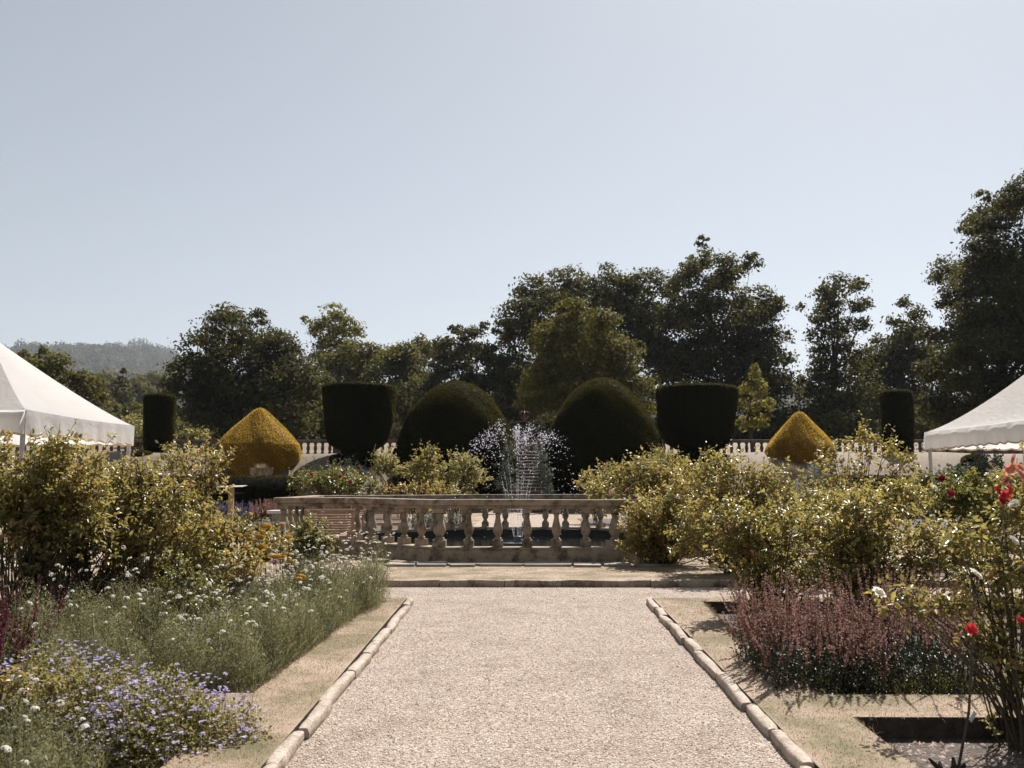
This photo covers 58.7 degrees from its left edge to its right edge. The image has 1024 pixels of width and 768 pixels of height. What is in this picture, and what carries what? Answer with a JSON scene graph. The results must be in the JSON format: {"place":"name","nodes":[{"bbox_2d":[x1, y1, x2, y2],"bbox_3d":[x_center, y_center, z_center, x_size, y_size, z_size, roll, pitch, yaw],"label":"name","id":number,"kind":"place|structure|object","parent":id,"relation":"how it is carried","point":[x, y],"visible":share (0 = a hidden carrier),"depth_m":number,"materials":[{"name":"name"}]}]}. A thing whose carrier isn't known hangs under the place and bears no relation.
{"place":"outdoors","nodes":[
{"label":"outdoors","id":0,"kind":"place"},
{"bbox_2d":[0,615,330,767],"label":"bed soil","id":1,"kind":"structure","parent":0,"point":[159,740],"depth_m":5.23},
{"bbox_2d":[0,573,74,691],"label":"salvia clump","id":2,"kind":"object","parent":1,"relation":"on","point":[4,616],"visible":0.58,"depth_m":6.43,"materials":[{"name":"plant"}]},
{"bbox_2d":[0,614,74,767],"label":"leafy perennial","id":3,"kind":"object","parent":1,"relation":"on","point":[17,685],"visible":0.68,"depth_m":4.76,"materials":[{"name":"green plant"}]},
{"bbox_2d":[0,674,125,767],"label":"scabious clump","id":4,"kind":"object","parent":1,"relation":"on","point":[20,758],"visible":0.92,"depth_m":4.33,"materials":[{"name":"green plant"}]},
{"bbox_2d":[0,419,129,640],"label":"rose bush","id":5,"kind":"object","parent":1,"relation":"on","point":[35,493],"visible":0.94,"depth_m":8.16,"materials":[{"name":"green plant"}]},
{"bbox_2d":[0,433,182,637],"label":"rose bush","id":6,"kind":"object","parent":1,"relation":"on","point":[116,558],"visible":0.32,"depth_m":8.69,"materials":[{"name":"green plant"}]},
{"bbox_2d":[0,638,183,763],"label":"geranium clump","id":7,"kind":"object","parent":1,"relation":"on","point":[85,686],"visible":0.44,"depth_m":5.31,"materials":[{"name":"green plant"}]},
{"bbox_2d":[0,545,232,692],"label":"scabious clump","id":8,"kind":"object","parent":1,"relation":"on","point":[90,626],"visible":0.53,"depth_m":7.14,"materials":[{"name":"green plant"}]},
{"bbox_2d":[61,444,209,628],"bbox_3d":[-3.920,1.560,9.207,1.676,1.908,1.057,0,-6,1],"label":"rose bush","id":9,"kind":"object","parent":1,"relation":"on","point":[135,507],"visible":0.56,"depth_m":9.16,"materials":[{"name":"green plant"}]},
{"bbox_2d":[65,663,273,767],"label":"geranium clump","id":10,"kind":"object","parent":1,"relation":"on","point":[195,727],"visible":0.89,"depth_m":4.98,"materials":[{"name":"green plant"}]},
{"bbox_2d":[127,537,251,651],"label":"leafy perennial","id":11,"kind":"object","parent":1,"relation":"on","point":[192,576],"visible":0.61,"depth_m":7.54,"materials":[{"name":"green plant"}]},
{"bbox_2d":[122,493,271,620],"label":"rose bush","id":12,"kind":"object","parent":1,"relation":"on","point":[191,545],"visible":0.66,"depth_m":8.89,"materials":[{"name":"green plant"}]},
{"bbox_2d":[99,576,324,692],"bbox_3d":[-2.216,1.908,6.949,1.473,0.751,1.896,0,-6,1],"label":"scabious clump","id":13,"kind":"object","parent":1,"relation":"on","point":[235,657],"visible":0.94,"depth_m":6.63,"materials":[{"name":"green plant"}]},
{"bbox_2d":[156,505,298,615],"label":"rose bush","id":14,"kind":"object","parent":1,"relation":"on","point":[245,529],"visible":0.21,"depth_m":9.74,"materials":[{"name":"green plant"}]},
{"bbox_2d":[159,522,305,596],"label":"yarrow clump","id":15,"kind":"object","parent":1,"relation":"on","point":[262,546],"visible":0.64,"depth_m":9.25,"materials":[{"name":"plant"}]},
{"bbox_2d":[192,553,366,656],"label":"scabious clump","id":16,"kind":"object","parent":1,"relation":"on","point":[337,603],"visible":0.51,"depth_m":8.39,"materials":[{"name":"green plant"}]},
{"bbox_2d":[277,510,340,586],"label":"rose bush","id":17,"kind":"object","parent":1,"relation":"on","point":[312,532],"visible":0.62,"depth_m":10.45,"materials":[{"name":"green plant"}]},
{"bbox_2d":[242,541,391,618],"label":"scabious clump","id":18,"kind":"object","parent":1,"relation":"on","point":[360,586],"visible":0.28,"depth_m":9.47,"materials":[{"name":"green plant"}]},
{"bbox_2d":[287,522,405,612],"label":"scabious clump","id":19,"kind":"object","parent":1,"relation":"on","point":[378,591],"visible":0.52,"depth_m":9.76,"materials":[{"name":"green plant"}]},
{"bbox_2d":[140,518,461,532],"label":"bed soil","id":20,"kind":"structure","parent":0,"point":[396,527],"depth_m":27.85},
{"bbox_2d":[245,498,276,532],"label":"astilbe clump","id":21,"kind":"object","parent":20,"relation":"on","point":[258,516],"visible":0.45,"depth_m":23.42,"materials":[{"name":"plant"}]},
{"bbox_2d":[286,460,387,526],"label":"rose bush","id":22,"kind":"object","parent":20,"relation":"on","point":[351,483],"visible":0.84,"depth_m":26.33,"materials":[{"name":"green plant"}]},
{"bbox_2d":[367,444,414,511],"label":"standard rose","id":23,"kind":"object","parent":20,"relation":"on","point":[388,462],"visible":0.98,"depth_m":24.88,"materials":[{"name":"green plant"}]},
{"bbox_2d":[371,472,464,528],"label":"rose bush","id":24,"kind":"object","parent":20,"relation":"on","point":[405,489],"visible":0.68,"depth_m":24.00,"materials":[{"name":"green plant"}]},
{"bbox_2d":[403,440,442,526],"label":"standard rose","id":25,"kind":"object","parent":20,"relation":"on","point":[419,467],"visible":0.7,"depth_m":25.33,"materials":[{"name":"green plant"}]},
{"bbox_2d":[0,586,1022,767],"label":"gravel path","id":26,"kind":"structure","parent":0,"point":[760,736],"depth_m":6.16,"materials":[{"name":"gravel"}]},
{"bbox_2d":[265,731,304,767],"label":"edging stone","id":27,"kind":"object","parent":26,"relation":"on","point":[282,755],"visible":0.98,"depth_m":4.84,"materials":[{"name":"stone"}]},
{"bbox_2d":[298,699,331,738],"bbox_3d":[-1.186,2.024,5.504,0.086,0.082,0.610,-1,-4,1],"label":"edging stone","id":28,"kind":"object","parent":26,"relation":"on","point":[315,719],"visible":0.96,"depth_m":5.43,"materials":[{"name":"stone"}]},
{"bbox_2d":[318,671,354,705],"bbox_3d":[-1.195,2.091,6.232,0.085,0.082,0.822,2,-5,2],"label":"edging stone","id":29,"kind":"object","parent":26,"relation":"on","point":[334,692],"visible":0.86,"depth_m":6.19,"materials":[{"name":"stone"}]},
{"bbox_2d":[694,651,721,679],"bbox_3d":[1.511,2.167,6.998,0.086,0.082,0.770,-6,-4,-1],"label":"edging stone","id":30,"kind":"object","parent":26,"relation":"on","point":[707,664],"visible":0.89,"depth_m":6.96,"materials":[{"name":"stone"}]},
{"bbox_2d":[716,672,751,710],"bbox_3d":[1.505,2.089,6.194,0.086,0.084,0.815,1,-4,2],"label":"edging stone","id":31,"kind":"object","parent":26,"relation":"on","point":[733,691],"visible":0.96,"depth_m":6.10,"materials":[{"name":"stone"}]},
{"bbox_2d":[746,704,777,738],"bbox_3d":[1.507,2.034,5.483,0.085,0.084,0.579,-5,-6,2],"label":"edging stone","id":32,"kind":"object","parent":26,"relation":"on","point":[765,724],"visible":0.87,"depth_m":5.42,"materials":[{"name":"stone"}]},
{"bbox_2d":[771,729,813,767],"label":"edging stone","id":33,"kind":"object","parent":26,"relation":"on","point":[794,754],"visible":0.98,"depth_m":4.83,"materials":[{"name":"stone"}]},
{"bbox_2d":[0,443,1023,512],"bbox_3d":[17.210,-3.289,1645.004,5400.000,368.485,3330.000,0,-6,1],"label":"ground","id":34,"kind":"structure","parent":0,"point":[942,459],"depth_m":44.21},
{"bbox_2d":[17,345,112,411],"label":"oak tree","id":35,"kind":"object","parent":34,"relation":"on","point":[81,382],"visible":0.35,"depth_m":88.30,"materials":[{"name":"green plant"}]},
{"bbox_2d":[108,367,137,411],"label":"conifer tree","id":36,"kind":"object","parent":34,"relation":"on","point":[121,392],"visible":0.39,"depth_m":190.69,"materials":[{"name":"green plant"}]},
{"bbox_2d":[109,372,161,406],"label":"distant tree","id":37,"kind":"object","parent":34,"relation":"on","point":[140,388],"visible":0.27,"depth_m":301.35,"materials":[{"name":"green plant"}]},
{"bbox_2d":[80,439,218,452],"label":"terrace balustrade","id":38,"kind":"object","parent":34,"relation":"on","point":[199,442],"visible":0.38,"depth_m":52.02,"materials":[{"name":"stone"}]},
{"bbox_2d":[142,392,176,452],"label":"column topiary","id":39,"kind":"object","parent":34,"relation":"on","point":[159,417],"depth_m":47.16,"materials":[{"name":"plant"}]},
{"bbox_2d":[0,598,406,767],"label":"lawn verge","id":40,"kind":"structure","parent":34,"relation":"on","point":[300,716],"depth_m":5.96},
{"bbox_2d":[153,301,330,438],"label":"oak tree","id":41,"kind":"object","parent":34,"relation":"on","point":[208,395],"visible":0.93,"depth_m":79.44,"materials":[{"name":"green plant"}]},
{"bbox_2d":[215,407,301,475],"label":"golden cone topiary","id":42,"kind":"object","parent":34,"relation":"on","point":[260,435],"visible":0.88,"depth_m":42.91,"materials":[{"name":"plant"}]},
{"bbox_2d":[272,370,336,437],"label":"dark tree","id":43,"kind":"object","parent":34,"relation":"on","point":[329,379],"visible":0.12,"depth_m":90.86,"materials":[{"name":"green plant"}]},
{"bbox_2d":[300,302,366,377],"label":"birch tree","id":44,"kind":"object","parent":34,"relation":"on","point":[326,340],"visible":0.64,"depth_m":118.70,"materials":[{"name":"green plant"}]},
{"bbox_2d":[308,336,385,404],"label":"bushy tree","id":45,"kind":"object","parent":34,"relation":"on","point":[341,364],"visible":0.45,"depth_m":111.14,"materials":[{"name":"green plant"}]},
{"bbox_2d":[328,452,382,466],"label":"clipped skirt","id":46,"kind":"object","parent":34,"relation":"on","point":[360,457],"visible":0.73,"depth_m":43.53,"materials":[{"name":"plant"}]},
{"bbox_2d":[321,381,396,452],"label":"cup topiary","id":47,"kind":"object","parent":34,"relation":"on","point":[358,416],"visible":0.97,"depth_m":43.81,"materials":[{"name":"plant"}]},
{"bbox_2d":[358,340,434,429],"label":"bushy tree","id":48,"kind":"object","parent":34,"relation":"on","point":[398,360],"visible":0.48,"depth_m":106.94,"materials":[{"name":"green plant"}]},
{"bbox_2d":[377,579,439,586],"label":"kerb stone","id":49,"kind":"object","parent":34,"relation":"on","point":[416,582],"visible":0.54,"depth_m":11.70,"materials":[{"name":"stone"}]},
{"bbox_2d":[392,370,442,425],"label":"dark tree","id":50,"kind":"object","parent":34,"relation":"on","point":[405,404],"visible":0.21,"depth_m":96.36,"materials":[{"name":"green plant"}]},
{"bbox_2d":[391,380,517,493],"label":"dome topiary","id":51,"kind":"object","parent":34,"relation":"on","point":[449,415],"visible":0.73,"depth_m":40.98,"materials":[{"name":"plant"}]},
{"bbox_2d":[440,579,503,586],"bbox_3d":[-0.514,2.591,11.745,0.818,0.140,0.138,0,-7,1],"label":"kerb stone","id":52,"kind":"object","parent":34,"relation":"on","point":[472,583],"visible":0.62,"depth_m":11.68,"materials":[{"name":"stone"}]},
{"bbox_2d":[425,320,519,406],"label":"pointed tree","id":53,"kind":"object","parent":34,"relation":"on","point":[448,354],"visible":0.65,"depth_m":94.70,"materials":[{"name":"green plant"}]},
{"bbox_2d":[4,338,969,435],"bbox_3d":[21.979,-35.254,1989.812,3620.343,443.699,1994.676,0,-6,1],"label":"woodland","id":54,"kind":"object","parent":34,"relation":"on","point":[142,358],"visible":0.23,"depth_m":2132.54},
{"bbox_2d":[491,434,518,513],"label":"feathery shrub","id":55,"kind":"object","parent":34,"relation":"on","point":[508,484],"visible":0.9,"depth_m":38.41,"materials":[{"name":"green plant"}]},
{"bbox_2d":[3,561,1023,767],"bbox_3d":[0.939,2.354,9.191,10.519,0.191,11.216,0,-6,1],"label":"grass","id":56,"kind":"structure","parent":34,"relation":"on","point":[754,673],"depth_m":6.16,"materials":[{"name":"plant"}]},
{"bbox_2d":[490,374,544,425],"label":"dark tree","id":57,"kind":"object","parent":34,"relation":"on","point":[506,408],"visible":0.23,"depth_m":110.45,"materials":[{"name":"green plant"}]},
{"bbox_2d":[107,401,942,439],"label":"undergrowth","id":58,"kind":"object","parent":34,"relation":"on","point":[842,427],"visible":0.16,"depth_m":86.29,"materials":[{"name":"green plant"}]},
{"bbox_2d":[501,451,550,512],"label":"stone steps","id":59,"kind":"structure","parent":34,"relation":"on","point":[529,476],"depth_m":42.43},
{"bbox_2d":[505,579,561,586],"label":"kerb stone","id":60,"kind":"object","parent":34,"relation":"on","point":[531,583],"visible":0.65,"depth_m":11.68,"materials":[{"name":"stone"}]},
{"bbox_2d":[512,296,660,420],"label":"lime tree","id":61,"kind":"object","parent":34,"relation":"on","point":[542,383],"visible":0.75,"depth_m":71.10,"materials":[{"name":"green plant"}]},
{"bbox_2d":[480,261,702,420],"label":"great oak tree","id":62,"kind":"object","parent":34,"relation":"on","point":[641,316],"visible":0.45,"depth_m":98.54,"materials":[{"name":"green plant"}]},
{"bbox_2d":[543,377,666,493],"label":"dome topiary","id":63,"kind":"object","parent":34,"relation":"on","point":[603,419],"visible":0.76,"depth_m":40.92,"materials":[{"name":"plant"}]},
{"bbox_2d":[562,579,649,586],"bbox_3d":[1.212,2.591,11.731,1.117,0.139,0.137,0,-7,1],"label":"kerb stone","id":64,"kind":"object","parent":34,"relation":"on","point":[607,583],"visible":0.63,"depth_m":11.67,"materials":[{"name":"stone"}]},
{"bbox_2d":[650,579,734,586],"bbox_3d":[2.319,2.585,11.710,1.072,0.137,0.138,0,-6,1],"label":"kerb stone","id":65,"kind":"object","parent":34,"relation":"on","point":[691,583],"visible":0.59,"depth_m":11.65,"materials":[{"name":"stone"}]},
{"bbox_2d":[655,383,738,452],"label":"cup topiary","id":66,"kind":"object","parent":34,"relation":"on","point":[692,417],"visible":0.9,"depth_m":43.50,"materials":[{"name":"plant"}]},
{"bbox_2d":[653,234,807,434],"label":"tall tree","id":67,"kind":"object","parent":34,"relation":"on","point":[739,346],"visible":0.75,"depth_m":93.53,"materials":[{"name":"green plant"}]},
{"bbox_2d":[735,363,775,451],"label":"young tree","id":68,"kind":"object","parent":34,"relation":"on","point":[748,408],"visible":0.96,"depth_m":61.69,"materials":[{"name":"green plant"}]},
{"bbox_2d":[764,411,836,463],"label":"golden cone topiary","id":69,"kind":"object","parent":34,"relation":"on","point":[796,435],"visible":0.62,"depth_m":44.36,"materials":[{"name":"plant"}]},
{"bbox_2d":[778,271,887,434],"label":"gappy tree","id":70,"kind":"object","parent":34,"relation":"on","point":[827,394],"visible":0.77,"depth_m":91.18,"materials":[{"name":"green plant"}]},
{"bbox_2d":[652,598,1023,767],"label":"lawn verge","id":71,"kind":"structure","parent":34,"relation":"on","point":[932,726],"depth_m":5.57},
{"bbox_2d":[841,294,952,424],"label":"gappy tree","id":72,"kind":"object","parent":34,"relation":"on","point":[900,352],"visible":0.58,"depth_m":96.73,"materials":[{"name":"green plant"}]},
{"bbox_2d":[879,389,914,451],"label":"column topiary","id":73,"kind":"object","parent":34,"relation":"on","point":[897,408],"depth_m":46.78,"materials":[{"name":"plant"}]},
{"bbox_2d":[892,462,1023,594],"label":"rose bush","id":74,"kind":"object","parent":34,"relation":"on","point":[965,497],"visible":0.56,"depth_m":10.95,"materials":[{"name":"green plant"}]},
{"bbox_2d":[907,168,1023,429],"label":"giant tree","id":75,"kind":"object","parent":34,"relation":"on","point":[985,326],"visible":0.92,"depth_m":68.69,"materials":[{"name":"green plant"}]},
{"bbox_2d":[0,513,1023,586],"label":"lawn","id":76,"kind":"structure","parent":0,"point":[476,518],"depth_m":13.09,"materials":[{"name":"plant"}]},
{"bbox_2d":[0,343,134,559],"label":"white tent","id":77,"kind":"object","parent":76,"relation":"on","point":[35,398],"visible":0.88,"depth_m":17.04,"materials":[{"name":"fabric"}]},
{"bbox_2d":[2,475,303,517],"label":"yew hedge","id":78,"kind":"object","parent":76,"relation":"on","point":[259,487],"visible":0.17,"depth_m":33.41,"materials":[{"name":"plant"}]},
{"bbox_2d":[155,428,237,546],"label":"climbing rose","id":79,"kind":"object","parent":76,"relation":"on","point":[214,455],"visible":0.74,"depth_m":13.55,"materials":[{"name":"green plant"}]},
{"bbox_2d":[305,509,355,557],"bbox_3d":[-3.091,2.538,15.504,0.820,0.820,0.751,1,-6,-7],"label":"garden bench","id":80,"kind":"object","parent":76,"relation":"on","point":[341,512],"visible":0.65,"depth_m":15.25,"materials":[{"name":"brown wood"}]},
{"bbox_2d":[430,445,492,524],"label":"rose bush","id":81,"kind":"object","parent":76,"relation":"on","point":[473,477],"visible":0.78,"depth_m":27.78,"materials":[{"name":"green plant"}]},
{"bbox_2d":[272,494,779,561],"bbox_3d":[0.283,2.781,18.239,9.300,1.053,7.178,0,-6,1],"label":"fountain balustrade","id":82,"kind":"object","parent":76,"relation":"on","point":[421,549],"visible":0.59,"depth_m":15.10,"materials":[{"name":"stone"}]},
{"bbox_2d":[380,535,626,545],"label":"water","id":83,"kind":"structure","parent":82,"relation":"in","point":[537,540],"depth_m":19.75,"materials":[{"name":"black liquid"}]},
{"bbox_2d":[447,419,579,544],"bbox_3d":[0.068,1.966,18.314,2.722,2.491,1.596,0,-6,1],"label":"fountain","id":84,"kind":"object","parent":83,"relation":"on","point":[517,540],"visible":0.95,"depth_m":18.20,"materials":[{"name":"liquid"}]},
{"bbox_2d":[533,443,558,512],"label":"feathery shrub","id":85,"kind":"object","parent":76,"relation":"on","point":[541,459],"visible":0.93,"depth_m":38.38,"materials":[{"name":"green plant"}]},
{"bbox_2d":[576,445,726,557],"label":"rose bush","id":86,"kind":"object","parent":76,"relation":"on","point":[597,489],"visible":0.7,"depth_m":15.65,"materials":[{"name":"green plant"}]},
{"bbox_2d":[613,467,714,564],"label":"rose bush","id":87,"kind":"object","parent":76,"relation":"on","point":[649,543],"visible":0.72,"depth_m":13.97,"materials":[{"name":"green plant"}]},
{"bbox_2d":[658,439,805,573],"bbox_3d":[3.153,1.742,12.801,2.212,1.953,1.242,0,-6,1],"label":"rose bush","id":88,"kind":"object","parent":76,"relation":"on","point":[760,485],"visible":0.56,"depth_m":12.74,"materials":[{"name":"green plant"}]},
{"bbox_2d":[753,474,1017,517],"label":"yew hedge","id":89,"kind":"object","parent":76,"relation":"on","point":[889,476],"visible":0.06,"depth_m":33.19,"materials":[{"name":"plant"}]},
{"bbox_2d":[804,558,1016,576],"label":"bed soil","id":90,"kind":"structure","parent":76,"relation":"on","point":[943,574],"depth_m":12.84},
{"bbox_2d":[811,474,907,528],"bbox_3d":[5.415,2.103,13.602,1.800,1.494,0.096,0,-6,1],"label":"trellis post","id":91,"kind":"object","parent":90,"relation":"on","point":[866,477],"visible":0.19,"depth_m":13.63,"materials":[{"name":"brown wood"}]},
{"bbox_2d":[791,410,923,533],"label":"climbing rose","id":92,"kind":"object","parent":91,"relation":"attached to","point":[866,442],"visible":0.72,"depth_m":13.48,"materials":[{"name":"green plant"}]},
{"bbox_2d":[929,447,1005,528],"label":"green shrub","id":93,"kind":"object","parent":76,"relation":"on","point":[981,469],"visible":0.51,"depth_m":18.81,"materials":[{"name":"green plant"}]},
{"bbox_2d":[923,375,1023,533],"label":"white tent","id":94,"kind":"object","parent":76,"relation":"on","point":[996,422],"visible":0.99,"depth_m":19.68,"materials":[{"name":"fabric"}]},
{"bbox_2d":[0,0,1023,393],"label":"sky","id":95,"kind":"structure","parent":0,"point":[397,163],"materials":[{"name":"blue"}]},
{"bbox_2d":[473,513,575,526],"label":"gravel path","id":96,"kind":"structure","parent":0,"point":[535,521],"depth_m":30.95,"materials":[{"name":"gravel"}]},
{"bbox_2d":[577,518,1019,532],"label":"bed soil","id":97,"kind":"structure","parent":0,"point":[607,521],"depth_m":28.54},
{"bbox_2d":[573,454,639,522],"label":"rose bush","id":98,"kind":"object","parent":97,"relation":"on","point":[589,474],"visible":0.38,"depth_m":28.75,"materials":[{"name":"green plant"}]},
{"bbox_2d":[715,613,1023,767],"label":"bed soil","id":99,"kind":"structure","parent":0,"point":[975,753],"depth_m":5.25,"materials":[{"name":"soil"}]},
{"bbox_2d":[693,492,853,628],"bbox_3d":[2.682,1.803,9.201,1.679,1.421,1.119,0,-6,1],"label":"rose bush","id":100,"kind":"object","parent":99,"relation":"on","point":[747,550],"visible":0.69,"depth_m":9.14,"materials":[{"name":"green plant"}]},
{"bbox_2d":[718,568,891,694],"bbox_3d":[2.159,1.836,6.740,1.217,0.881,1.560,0,-6,1],"label":"salvia clump","id":101,"kind":"object","parent":99,"relation":"on","point":[790,657],"visible":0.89,"depth_m":6.41,"materials":[{"name":"plant"}]},
{"bbox_2d":[772,463,937,600],"bbox_3d":[3.857,1.713,10.248,1.936,1.636,1.008,0,-6,1],"label":"rose bush","id":102,"kind":"object","parent":99,"relation":"on","point":[907,492],"visible":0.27,"depth_m":10.18,"materials":[{"name":"green plant"}]},
{"bbox_2d":[784,471,987,636],"bbox_3d":[3.525,1.634,8.556,1.921,1.646,1.014,0,-6,1],"label":"rose bush","id":103,"kind":"object","parent":99,"relation":"on","point":[856,539],"visible":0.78,"depth_m":8.48,"materials":[{"name":"green plant"}]},
{"bbox_2d":[794,557,1018,694],"bbox_3d":[2.943,1.779,6.668,1.423,0.979,1.778,0,-6,1],"label":"salvia clump","id":104,"kind":"object","parent":99,"relation":"on","point":[929,654],"visible":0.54,"depth_m":6.47,"materials":[{"name":"plant"}]},
{"bbox_2d":[803,659,1023,694],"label":"wispy plant","id":105,"kind":"object","parent":99,"relation":"on","point":[911,691],"visible":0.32,"depth_m":6.39,"materials":[{"name":"green plant"}]},
{"bbox_2d":[864,442,1023,754],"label":"rose bush","id":106,"kind":"object","parent":99,"relation":"on","point":[1008,503],"visible":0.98,"depth_m":5.33,"materials":[{"name":"green plant"}]},
{"bbox_2d":[957,634,976,767],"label":"cane","id":107,"kind":"object","parent":99,"relation":"on","point":[972,717],"visible":0.96,"depth_m":4.83,"materials":[{"name":"wood"}]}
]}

